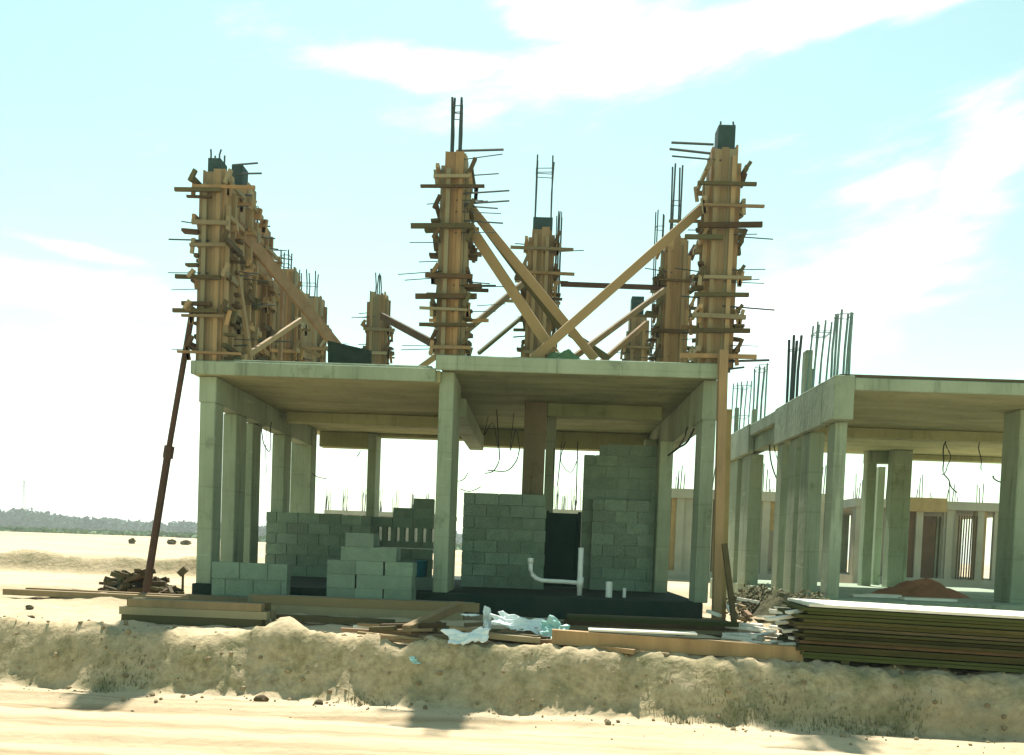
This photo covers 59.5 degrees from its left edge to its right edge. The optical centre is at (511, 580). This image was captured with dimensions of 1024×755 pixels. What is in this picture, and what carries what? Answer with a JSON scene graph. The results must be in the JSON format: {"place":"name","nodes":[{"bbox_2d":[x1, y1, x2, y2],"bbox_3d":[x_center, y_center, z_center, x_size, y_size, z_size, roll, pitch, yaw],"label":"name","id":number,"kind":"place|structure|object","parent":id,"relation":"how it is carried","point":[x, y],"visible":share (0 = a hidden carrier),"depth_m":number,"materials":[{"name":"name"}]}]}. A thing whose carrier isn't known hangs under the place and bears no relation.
{"place":"outdoors","nodes":[
{"label":"outdoors","id":0,"kind":"place"},
{"bbox_2d":[265,512,372,576],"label":"block wall","id":1,"kind":"structure","parent":0,"point":[306,544],"depth_m":16.69,"materials":[{"name":"concrete"}]},
{"bbox_2d":[326,587,354,596],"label":"concrete block","id":2,"kind":"object","parent":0,"point":[339,592],"depth_m":12.52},
{"bbox_2d":[327,573,356,587],"bbox_3d":[-2.391,0.003,12.607,0.390,0.190,0.190,2,2,1],"label":"concrete block","id":3,"kind":"object","parent":2,"relation":"on","point":[342,580],"depth_m":12.51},
{"bbox_2d":[327,559,356,573],"bbox_3d":[-2.381,-0.189,12.591,0.390,0.190,0.190,2,2,1],"label":"concrete block","id":4,"kind":"object","parent":3,"relation":"on","point":[341,566],"depth_m":12.50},
{"bbox_2d":[341,546,368,560],"bbox_3d":[-2.189,-0.375,12.588,0.390,0.190,0.190,2,2,2],"label":"concrete block","id":5,"kind":"object","parent":4,"relation":"on","point":[354,553],"depth_m":12.49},
{"bbox_2d":[345,533,375,546],"bbox_3d":[-2.122,-0.565,12.567,0.390,0.190,0.190,2,2,1],"label":"concrete block","id":6,"kind":"object","parent":5,"relation":"on","point":[360,539],"depth_m":12.47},
{"bbox_2d":[355,588,383,598],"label":"concrete block","id":7,"kind":"object","parent":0,"point":[367,593],"depth_m":12.51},
{"bbox_2d":[356,574,384,588],"bbox_3d":[-1.973,0.019,12.596,0.390,0.190,0.190,2,2,2],"label":"concrete block","id":8,"kind":"object","parent":7,"relation":"on","point":[370,581],"depth_m":12.50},
{"bbox_2d":[355,561,384,574],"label":"concrete block","id":9,"kind":"object","parent":8,"relation":"on","point":[369,567],"depth_m":12.50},
{"bbox_2d":[368,547,397,561],"bbox_3d":[-1.804,-0.360,12.570,0.390,0.190,0.190,2,2,0],"label":"concrete block","id":10,"kind":"object","parent":9,"relation":"on","point":[383,554],"depth_m":12.47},
{"bbox_2d":[384,589,413,599],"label":"concrete block","id":11,"kind":"object","parent":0,"point":[399,594],"depth_m":12.48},
{"bbox_2d":[384,575,413,589],"bbox_3d":[-1.589,0.035,12.572,0.390,0.190,0.190,2,2,3],"label":"concrete block","id":12,"kind":"object","parent":11,"relation":"on","point":[398,582],"depth_m":12.48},
{"bbox_2d":[385,562,414,576],"bbox_3d":[-1.572,-0.158,12.578,0.390,0.190,0.190,2,2,3],"label":"concrete block","id":13,"kind":"object","parent":12,"relation":"on","point":[399,568],"depth_m":12.48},
{"bbox_2d":[393,507,413,517],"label":"concrete block","id":14,"kind":"structure","parent":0,"point":[402,512],"depth_m":17.43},
{"bbox_2d":[379,540,433,576],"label":"block wall","id":15,"kind":"structure","parent":0,"point":[425,552],"depth_m":17.44,"materials":[{"name":"concrete"}]},
{"bbox_2d":[373,526,379,533],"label":"concrete block","id":16,"kind":"structure","parent":15,"relation":"on","point":[376,530],"depth_m":17.46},
{"bbox_2d":[372,517,392,526],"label":"concrete block","id":17,"kind":"structure","parent":16,"relation":"on","point":[382,521],"depth_m":17.45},
{"bbox_2d":[417,528,423,541],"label":"concrete block","id":18,"kind":"structure","parent":15,"relation":"on","point":[420,531],"depth_m":17.44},
{"bbox_2d":[413,518,433,528],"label":"concrete block","id":19,"kind":"structure","parent":18,"relation":"on","point":[423,523],"depth_m":17.43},
{"bbox_2d":[413,508,434,518],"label":"concrete block","id":20,"kind":"object","parent":19,"relation":"on","point":[424,513],"depth_m":17.42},
{"bbox_2d":[414,498,434,508],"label":"concrete block","id":21,"kind":"object","parent":20,"relation":"on","point":[424,503],"depth_m":17.41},
{"bbox_2d":[415,577,432,590],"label":"concrete block","id":22,"kind":"object","parent":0,"point":[423,583],"depth_m":13.50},
{"bbox_2d":[461,492,546,589],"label":"block wall","id":23,"kind":"structure","parent":0,"point":[503,538],"depth_m":15.11,"materials":[{"name":"concrete"}]},
{"bbox_2d":[0,531,1023,754],"bbox_3d":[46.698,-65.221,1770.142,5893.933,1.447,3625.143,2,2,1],"label":"ground","id":24,"kind":"structure","parent":0,"point":[38,718],"depth_m":9.45,"materials":[{"name":"sand"}]},
{"bbox_2d":[2,588,188,598],"bbox_3d":[-5.811,0.229,12.850,3.041,0.093,0.140,2,2,4],"label":"timber plank","id":25,"kind":"object","parent":24,"relation":"on","point":[43,593],"visible":0.64,"depth_m":12.82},
{"bbox_2d":[25,587,188,596],"bbox_3d":[-5.874,0.186,13.051,2.476,0.059,0.120,2,2,5],"label":"timber plank","id":26,"kind":"object","parent":24,"relation":"on","point":[33,588],"visible":0.36,"depth_m":13.02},
{"bbox_2d":[142,313,192,592],"bbox_3d":[-5.083,-1.789,13.207,0.923,4.194,0.250,3,2,15],"label":"raking prop","id":27,"kind":"object","parent":24,"relation":"on","point":[168,452],"visible":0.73,"depth_m":13.21,"materials":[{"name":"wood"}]},
{"bbox_2d":[121,614,264,626],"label":"timber beam","id":28,"kind":"structure","parent":24,"relation":"on","point":[199,621],"depth_m":11.01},
{"bbox_2d":[119,606,269,619],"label":"timber beam","id":29,"kind":"structure","parent":28,"relation":"on","point":[263,615],"depth_m":11.00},
{"bbox_2d":[128,598,264,611],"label":"timber beam","id":30,"kind":"structure","parent":29,"relation":"on","point":[193,604],"depth_m":11.01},
{"bbox_2d":[189,594,247,601],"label":"timber plank","id":31,"kind":"object","parent":30,"relation":"on","point":[210,597],"visible":0.21,"depth_m":12.62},
{"bbox_2d":[0,525,461,549],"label":"scrub","id":32,"kind":"object","parent":24,"relation":"on","point":[44,529],"visible":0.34,"depth_m":168.14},
{"bbox_2d":[0,507,462,543],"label":"distant trees","id":33,"kind":"object","parent":24,"relation":"on","point":[22,517],"visible":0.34,"depth_m":443.42,"materials":[{"name":"green plant"}]},
{"bbox_2d":[211,561,290,596],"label":"block wall","id":34,"kind":"structure","parent":24,"relation":"on","point":[237,579],"depth_m":12.67,"materials":[{"name":"concrete"}]},
{"bbox_2d":[271,614,394,624],"bbox_3d":[-2.281,0.507,11.441,1.581,0.082,0.120,2,2,5],"label":"timber plank","id":35,"kind":"object","parent":24,"relation":"on","point":[328,619],"visible":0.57,"depth_m":11.39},
{"bbox_2d":[271,605,463,620],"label":"timber beam","id":36,"kind":"structure","parent":24,"relation":"on","point":[350,612],"depth_m":12.15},
{"bbox_2d":[253,594,479,612],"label":"timber beam","id":37,"kind":"structure","parent":36,"relation":"on","point":[358,603],"depth_m":12.16,"materials":[{"name":"wood"}]},
{"bbox_2d":[341,627,427,636],"bbox_3d":[-1.487,0.607,10.445,1.000,0.080,0.086,2,2,-6],"label":"timber offcut","id":38,"kind":"object","parent":24,"relation":"on","point":[355,630],"visible":0.64,"depth_m":10.41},
{"bbox_2d":[324,488,456,552],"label":"concrete building","id":39,"kind":"structure","parent":24,"relation":"on","point":[343,511],"depth_m":85.49,"materials":[{"name":"concrete"}]},
{"bbox_2d":[350,628,433,632],"bbox_3d":[-1.404,0.587,10.451,0.993,0.099,0.078,3,2,10],"label":"timber offcut","id":40,"kind":"object","parent":24,"relation":"on","point":[415,630],"visible":0.5,"depth_m":10.37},
{"bbox_2d":[402,601,463,633],"bbox_3d":[-0.947,0.449,10.978,0.120,0.330,1.278,3,2,25],"label":"timber plank","id":41,"kind":"object","parent":40,"relation":"on","point":[442,613],"visible":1,"depth_m":10.96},
{"bbox_2d":[379,622,445,633],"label":"timber plank","id":42,"kind":"object","parent":24,"relation":"on","point":[435,626],"visible":0.36,"depth_m":10.52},
{"bbox_2d":[190,97,735,619],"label":"concrete building","id":43,"kind":"structure","parent":24,"relation":"on","point":[448,403],"depth_m":14.15,"materials":[{"name":"concrete"}]},
{"bbox_2d":[168,168,258,360],"bbox_3d":[-4.321,-4.549,13.109,1.264,2.807,0.923,2,2,1],"label":"column formwork","id":44,"kind":"object","parent":43,"relation":"on","point":[218,321],"depth_m":12.90,"materials":[{"name":"wood"}]},
{"bbox_2d":[235,256,252,359],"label":"timber brace","id":45,"kind":"object","parent":44,"relation":"attached to","point":[244,320],"visible":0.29,"depth_m":13.40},
{"bbox_2d":[241,318,301,359],"bbox_3d":[-3.897,-3.992,14.719,0.050,1.366,2.933,2,2,3],"label":"timber brace","id":46,"kind":"object","parent":44,"relation":"attached to","point":[273,337],"visible":0.79,"depth_m":14.58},
{"bbox_2d":[233,162,274,359],"bbox_3d":[-4.385,-4.856,14.190,1.408,3.332,0.792,2,2,1],"label":"column formwork","id":47,"kind":"object","parent":43,"relation":"on","point":[249,216],"depth_m":14.05,"materials":[{"name":"wood"}]},
{"bbox_2d":[236,222,341,343],"bbox_3d":[-3.677,-4.826,15.132,0.078,1.478,2.889,3,2,23],"label":"timber brace","id":48,"kind":"object","parent":47,"relation":"attached to","point":[265,259],"visible":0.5,"depth_m":14.95,"materials":[{"name":"wood"}]},
{"bbox_2d":[255,226,290,360],"bbox_3d":[-4.418,-4.632,15.314,1.446,2.795,0.766,2,2,1],"label":"column formwork","id":49,"kind":"object","parent":43,"relation":"on","point":[265,294],"depth_m":15.18,"materials":[{"name":"wood"}]},
{"bbox_2d":[278,287,284,359],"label":"timber brace","id":50,"kind":"object","parent":43,"relation":"attached to","point":[281,326],"visible":0.64,"depth_m":15.26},
{"bbox_2d":[271,250,312,361],"bbox_3d":[-4.176,-4.695,16.809,1.223,2.824,0.759,2,2,1],"label":"column formwork","id":51,"kind":"object","parent":43,"relation":"on","point":[292,351],"depth_m":16.61,"materials":[{"name":"wood"}]},
{"bbox_2d":[301,293,331,362],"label":"column formwork","id":52,"kind":"object","parent":43,"relation":"on","point":[314,340],"depth_m":18.41,"materials":[{"name":"wood"}]},
{"bbox_2d":[328,341,371,363],"bbox_3d":[-2.676,-3.695,14.773,0.733,0.480,0.050,2,2,1],"label":"shutter board","id":53,"kind":"object","parent":43,"relation":"on","point":[340,353],"visible":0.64,"depth_m":14.75,"materials":[{"name":"wood"}]},
{"bbox_2d":[351,291,394,364],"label":"column formwork","id":54,"kind":"object","parent":43,"relation":"on","point":[379,332],"depth_m":18.95,"materials":[{"name":"wood"}]},
{"bbox_2d":[380,313,429,345],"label":"timber brace","id":55,"kind":"object","parent":43,"relation":"attached to","point":[408,330],"visible":0.64,"depth_m":17.38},
{"bbox_2d":[398,148,508,359],"bbox_3d":[-0.838,-4.688,13.047,1.562,2.991,0.912,2,2,1],"label":"column formwork","id":56,"kind":"object","parent":43,"relation":"on","point":[451,278],"depth_m":12.79,"materials":[{"name":"wood"}]},
{"bbox_2d":[471,222,558,354],"bbox_3d":[0.022,-4.205,13.106,1.513,1.971,0.105,2,2,-3],"label":"timber brace","id":57,"kind":"object","parent":56,"relation":"attached to","point":[510,288],"visible":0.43,"depth_m":13.07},
{"bbox_2d":[473,205,598,359],"bbox_3d":[0.220,-4.499,13.265,2.236,2.441,0.095,2,2,-3],"label":"timber brace","id":58,"kind":"object","parent":56,"relation":"attached to","point":[539,292],"visible":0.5,"depth_m":13.24,"materials":[{"name":"wood"}]},
{"bbox_2d":[467,274,531,331],"bbox_3d":[-0.184,-4.407,14.205,0.063,1.242,1.500,4,3,42],"label":"timber brace","id":59,"kind":"object","parent":43,"relation":"attached to","point":[503,299],"visible":0.43,"depth_m":14.08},
{"bbox_2d":[481,228,561,329],"bbox_3d":[0.109,-4.614,13.489,1.474,1.755,0.075,2,2,-3],"label":"timber brace","id":60,"kind":"object","parent":43,"relation":"attached to","point":[552,319],"visible":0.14,"depth_m":13.49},
{"bbox_2d":[506,227,583,357],"bbox_3d":[0.445,-4.609,15.397,1.479,2.749,1.034,2,2,1],"label":"column formwork","id":61,"kind":"object","parent":43,"relation":"on","point":[539,254],"depth_m":15.16,"materials":[{"name":"wood"}]},
{"bbox_2d":[477,316,521,354],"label":"timber brace","id":62,"kind":"object","parent":61,"relation":"attached to","point":[498,336],"visible":0.93,"depth_m":14.62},
{"bbox_2d":[528,548,583,595],"bbox_3d":[0.665,-0.119,13.692,0.867,0.783,0.095,2,2,1],"label":"drain pipe","id":63,"kind":"object","parent":43,"relation":"attached to","point":[579,581],"visible":0.96,"depth_m":13.66,"materials":[{"name":"white plastic"}]},
{"bbox_2d":[543,511,581,587],"bbox_3d":[0.902,-0.558,16.152,0.647,1.362,0.080,2,2,1],"label":"door sheet","id":64,"kind":"object","parent":43,"relation":"on","point":[562,537],"depth_m":16.17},
{"bbox_2d":[546,349,579,358],"bbox_3d":[0.773,-3.238,13.081,0.595,0.277,0.273,2,2,-3],"label":"tarpaulin","id":65,"kind":"object","parent":43,"relation":"on","point":[567,354],"visible":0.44,"depth_m":13.02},
{"bbox_2d":[580,444,656,588],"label":"block wall","id":66,"kind":"structure","parent":43,"relation":"on","point":[618,472],"depth_m":15.96,"materials":[{"name":"concrete"}]},
{"bbox_2d":[574,287,666,356],"bbox_3d":[1.700,-4.051,14.118,0.062,1.695,2.476,4,3,43],"label":"timber brace","id":67,"kind":"object","parent":43,"relation":"attached to","point":[596,340],"visible":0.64,"depth_m":14.16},
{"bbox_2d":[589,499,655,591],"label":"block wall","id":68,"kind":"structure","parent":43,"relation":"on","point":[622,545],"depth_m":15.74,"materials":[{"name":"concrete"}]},
{"bbox_2d":[600,321,647,359],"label":"timber brace","id":69,"kind":"object","parent":43,"relation":"attached to","point":[626,340],"visible":0.71,"depth_m":14.45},
{"bbox_2d":[617,317,653,360],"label":"column formwork","id":70,"kind":"object","parent":43,"relation":"on","point":[638,345],"depth_m":18.92,"materials":[{"name":"wood"}]},
{"bbox_2d":[634,236,695,362],"bbox_3d":[2.680,-4.530,15.567,1.294,2.746,0.850,2,2,1],"label":"column formwork","id":71,"kind":"object","parent":43,"relation":"on","point":[669,312],"depth_m":15.32,"materials":[{"name":"wood"}]},
{"bbox_2d":[561,281,665,289],"bbox_3d":[1.735,-5.052,15.381,1.800,0.086,0.060,2,2,1],"label":"timber rail","id":72,"kind":"object","parent":71,"relation":"attached to","point":[605,285],"visible":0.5,"depth_m":15.36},
{"bbox_2d":[669,141,774,372],"bbox_3d":[2.970,-4.598,12.940,1.583,3.197,0.929,2,2,1],"label":"column formwork","id":73,"kind":"object","parent":43,"relation":"on","point":[718,275],"depth_m":12.69,"materials":[{"name":"wood"}]},
{"bbox_2d":[529,204,702,357],"bbox_3d":[1.562,-4.318,12.936,2.545,2.439,0.092,2,2,-2],"label":"timber brace","id":74,"kind":"object","parent":73,"relation":"attached to","point":[617,283],"visible":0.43,"depth_m":12.91,"materials":[{"name":"wood"}]},
{"bbox_2d":[440,626,490,644],"bbox_3d":[-0.498,0.616,9.913,0.547,0.202,0.259,1,2,-19],"label":"plastic sheet","id":75,"kind":"object","parent":24,"relation":"on","point":[480,634],"visible":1,"depth_m":9.89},
{"bbox_2d":[418,627,538,637],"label":"timber plank","id":76,"kind":"object","parent":24,"relation":"on","point":[508,630],"visible":0.14,"depth_m":10.41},
{"bbox_2d":[490,611,545,634],"bbox_3d":[0.083,0.505,10.519,0.697,0.264,0.272,3,2,12],"label":"plastic sheet","id":77,"kind":"object","parent":76,"relation":"on","point":[512,621],"visible":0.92,"depth_m":10.53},
{"bbox_2d":[0,615,1021,752],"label":"dirt clods","id":78,"kind":"object","parent":24,"relation":"on","point":[440,672],"visible":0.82,"depth_m":9.54,"materials":[{"name":"soil"}]},
{"bbox_2d":[82,643,941,737],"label":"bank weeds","id":79,"kind":"object","parent":24,"relation":"on","point":[825,720],"visible":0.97,"depth_m":9.19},
{"bbox_2d":[488,633,540,643],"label":"timber plank","id":80,"kind":"object","parent":24,"relation":"on","point":[509,637],"visible":0.79,"depth_m":9.96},
{"bbox_2d":[543,486,581,545],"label":"concrete building","id":81,"kind":"structure","parent":24,"relation":"on","point":[564,510],"depth_m":79.96,"materials":[{"name":"concrete"}]},
{"bbox_2d":[567,645,637,654],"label":"timber plank","id":82,"kind":"object","parent":24,"relation":"on","point":[626,650],"visible":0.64,"depth_m":9.77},
{"bbox_2d":[551,629,803,661],"bbox_3d":[1.810,0.716,9.889,2.746,0.233,0.140,2,2,4],"label":"timber plank","id":83,"kind":"object","parent":24,"relation":"on","point":[687,645],"visible":0.86,"depth_m":9.82,"materials":[{"name":"wood"}]},
{"bbox_2d":[588,628,696,634],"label":"timber plank","id":84,"kind":"object","parent":83,"relation":"on","point":[642,631],"visible":1,"depth_m":9.90,"materials":[{"name":"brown wood"}]},
{"bbox_2d":[711,349,728,618],"bbox_3d":[2.922,-1.256,12.609,0.202,3.917,0.140,2,2,1],"label":"timber post","id":85,"kind":"object","parent":24,"relation":"on","point":[720,470],"visible":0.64,"depth_m":12.54,"materials":[{"name":"wood"}]},
{"bbox_2d":[722,409,731,619],"bbox_3d":[3.047,-0.904,12.849,0.161,3.071,0.060,2,2,1],"label":"timber board","id":86,"kind":"object","parent":24,"relation":"on","point":[727,471],"visible":0.43,"depth_m":12.80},
{"bbox_2d":[721,543,737,629],"bbox_3d":[2.976,0.103,12.238,0.098,1.214,0.352,0,3,-37],"label":"timber post","id":87,"kind":"object","parent":24,"relation":"on","point":[729,585],"visible":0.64,"depth_m":12.22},
{"bbox_2d":[668,463,825,581],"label":"concrete building","id":88,"kind":"structure","parent":24,"relation":"on","point":[680,533],"depth_m":33.84,"materials":[{"name":"concrete"}]},
{"bbox_2d":[726,584,773,617],"bbox_3d":[3.585,0.365,13.234,0.879,0.632,0.718,2,2,1],"label":"scrub bush","id":89,"kind":"object","parent":24,"relation":"on","point":[764,595],"visible":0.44,"depth_m":13.13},
{"bbox_2d":[743,590,791,619],"bbox_3d":[3.824,0.340,12.825,0.840,0.399,1.200,2,2,1],"label":"earth heap","id":90,"kind":"object","parent":24,"relation":"on","point":[777,598],"visible":0.45,"depth_m":12.65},
{"bbox_2d":[791,589,829,599],"bbox_3d":[4.262,0.411,12.882,0.947,0.594,0.792,2,2,1],"label":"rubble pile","id":91,"kind":"object","parent":24,"relation":"on","point":[811,596],"visible":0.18,"depth_m":12.85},
{"bbox_2d":[710,309,1023,610],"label":"concrete building","id":92,"kind":"structure","parent":24,"relation":"on","point":[898,425],"depth_m":14.55,"materials":[{"name":"concrete"}]},
{"bbox_2d":[870,578,969,597],"bbox_3d":[6.946,0.113,15.237,1.700,0.325,1.000,2,2,1],"label":"earth heap","id":93,"kind":"object","parent":92,"relation":"on","point":[926,587],"visible":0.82,"depth_m":14.98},
{"bbox_2d":[803,655,1023,672],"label":"plywood sheet","id":94,"kind":"object","parent":24,"relation":"on","point":[918,664],"visible":0.33,"depth_m":9.58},
{"bbox_2d":[800,651,1023,668],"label":"plywood sheet","id":95,"kind":"object","parent":94,"relation":"on","point":[984,664],"visible":0.33,"depth_m":9.61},
{"bbox_2d":[777,637,1023,664],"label":"plywood sheet","id":96,"kind":"object","parent":95,"relation":"on","point":[901,655],"visible":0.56,"depth_m":9.59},
{"bbox_2d":[779,634,1023,661],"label":"plywood sheet","id":97,"kind":"object","parent":96,"relation":"on","point":[883,650],"visible":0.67,"depth_m":9.60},
{"bbox_2d":[779,630,1023,657],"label":"plywood sheet","id":98,"kind":"object","parent":97,"relation":"on","point":[799,639],"visible":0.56,"depth_m":9.59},
{"bbox_2d":[791,633,1023,653],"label":"plywood sheet","id":99,"kind":"object","parent":98,"relation":"on","point":[917,645],"visible":0.33,"depth_m":9.55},
{"bbox_2d":[778,624,1023,649],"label":"plywood sheet","id":100,"kind":"object","parent":99,"relation":"on","point":[796,633],"visible":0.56,"depth_m":9.62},
{"bbox_2d":[785,624,1023,645],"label":"plywood sheet","id":101,"kind":"object","parent":100,"relation":"on","point":[864,634],"visible":0.44,"depth_m":9.58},
{"bbox_2d":[780,620,1023,641],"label":"plywood sheet","id":102,"kind":"object","parent":101,"relation":"on","point":[916,633],"visible":0.33,"depth_m":9.58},
{"bbox_2d":[776,614,1023,638],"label":"plywood sheet","id":103,"kind":"object","parent":102,"relation":"on","point":[795,621],"visible":0.44,"depth_m":9.61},
{"bbox_2d":[782,613,1023,634],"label":"plywood sheet","id":104,"kind":"object","parent":103,"relation":"on","point":[960,629],"visible":0.56,"depth_m":9.59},
{"bbox_2d":[777,608,1023,630],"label":"plywood sheet","id":105,"kind":"object","parent":104,"relation":"on","point":[834,617],"visible":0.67,"depth_m":9.62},
{"bbox_2d":[787,606,1023,626],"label":"plywood sheet","id":106,"kind":"object","parent":105,"relation":"on","point":[914,618],"visible":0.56,"depth_m":9.58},
{"bbox_2d":[782,601,1023,623],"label":"plywood sheet","id":107,"kind":"object","parent":106,"relation":"on","point":[903,614],"visible":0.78,"depth_m":9.60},
{"bbox_2d":[787,598,1023,618],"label":"plywood sheet","id":108,"kind":"object","parent":107,"relation":"on","point":[915,608],"visible":1,"depth_m":9.83,"materials":[{"name":"wood"}]},
{"bbox_2d":[839,473,998,589],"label":"concrete building","id":109,"kind":"structure","parent":24,"relation":"on","point":[935,539],"depth_m":37.60,"materials":[{"name":"concrete"}]},
{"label":"timber plank","id":110,"kind":"object","parent":24,"relation":"on","visible":0},
{"bbox_2d":[539,615,569,638],"bbox_3d":[0.490,0.563,10.250,0.348,0.323,0.263,2,2,1],"label":"plastic sheet","id":111,"kind":"object","parent":110,"relation":"on","point":[550,624],"visible":0.63,"depth_m":10.31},
{"bbox_2d":[0,0,1023,563],"label":"sky","id":112,"kind":"structure","parent":0,"point":[883,140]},
{"bbox_3d":[-2.162,0.426,12.405,2.994,0.120,0.160,2,2,1],"label":"timber beam","id":113,"kind":"object","parent":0,"visible":0},
{"bbox_2d":[248,593,474,602],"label":"timber beam","id":114,"kind":"structure","parent":113,"relation":"on","point":[250,597],"depth_m":12.37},
{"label":"timber plank","id":115,"kind":"object","parent":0,"visible":0},
{"bbox_2d":[668,634,721,637],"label":"timber plank","id":116,"kind":"object","parent":115,"relation":"on","point":[719,636],"visible":0.07,"depth_m":11.35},
{"bbox_2d":[561,623,738,634],"bbox_3d":[1.749,0.627,11.497,2.265,0.052,0.240,2,2,1],"label":"timber plank","id":117,"kind":"object","parent":116,"relation":"on","point":[712,632],"visible":0.36,"depth_m":11.38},
{"bbox_2d":[564,619,724,630],"bbox_3d":[1.680,0.571,11.474,2.027,0.052,0.240,2,2,1],"label":"timber plank","id":118,"kind":"object","parent":117,"relation":"on","point":[645,625],"visible":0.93,"depth_m":11.36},
{"bbox_2d":[568,615,738,626],"bbox_3d":[1.798,0.521,11.478,2.153,0.052,0.240,2,2,1],"label":"timber plank","id":119,"kind":"object","parent":118,"relation":"on","point":[653,621],"visible":1,"depth_m":11.37,"materials":[{"name":"brown wood"}]},
{"bbox_2d":[567,613,726,620],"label":"timber plank","id":120,"kind":"object","parent":119,"relation":"on","point":[646,617],"visible":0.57,"depth_m":11.72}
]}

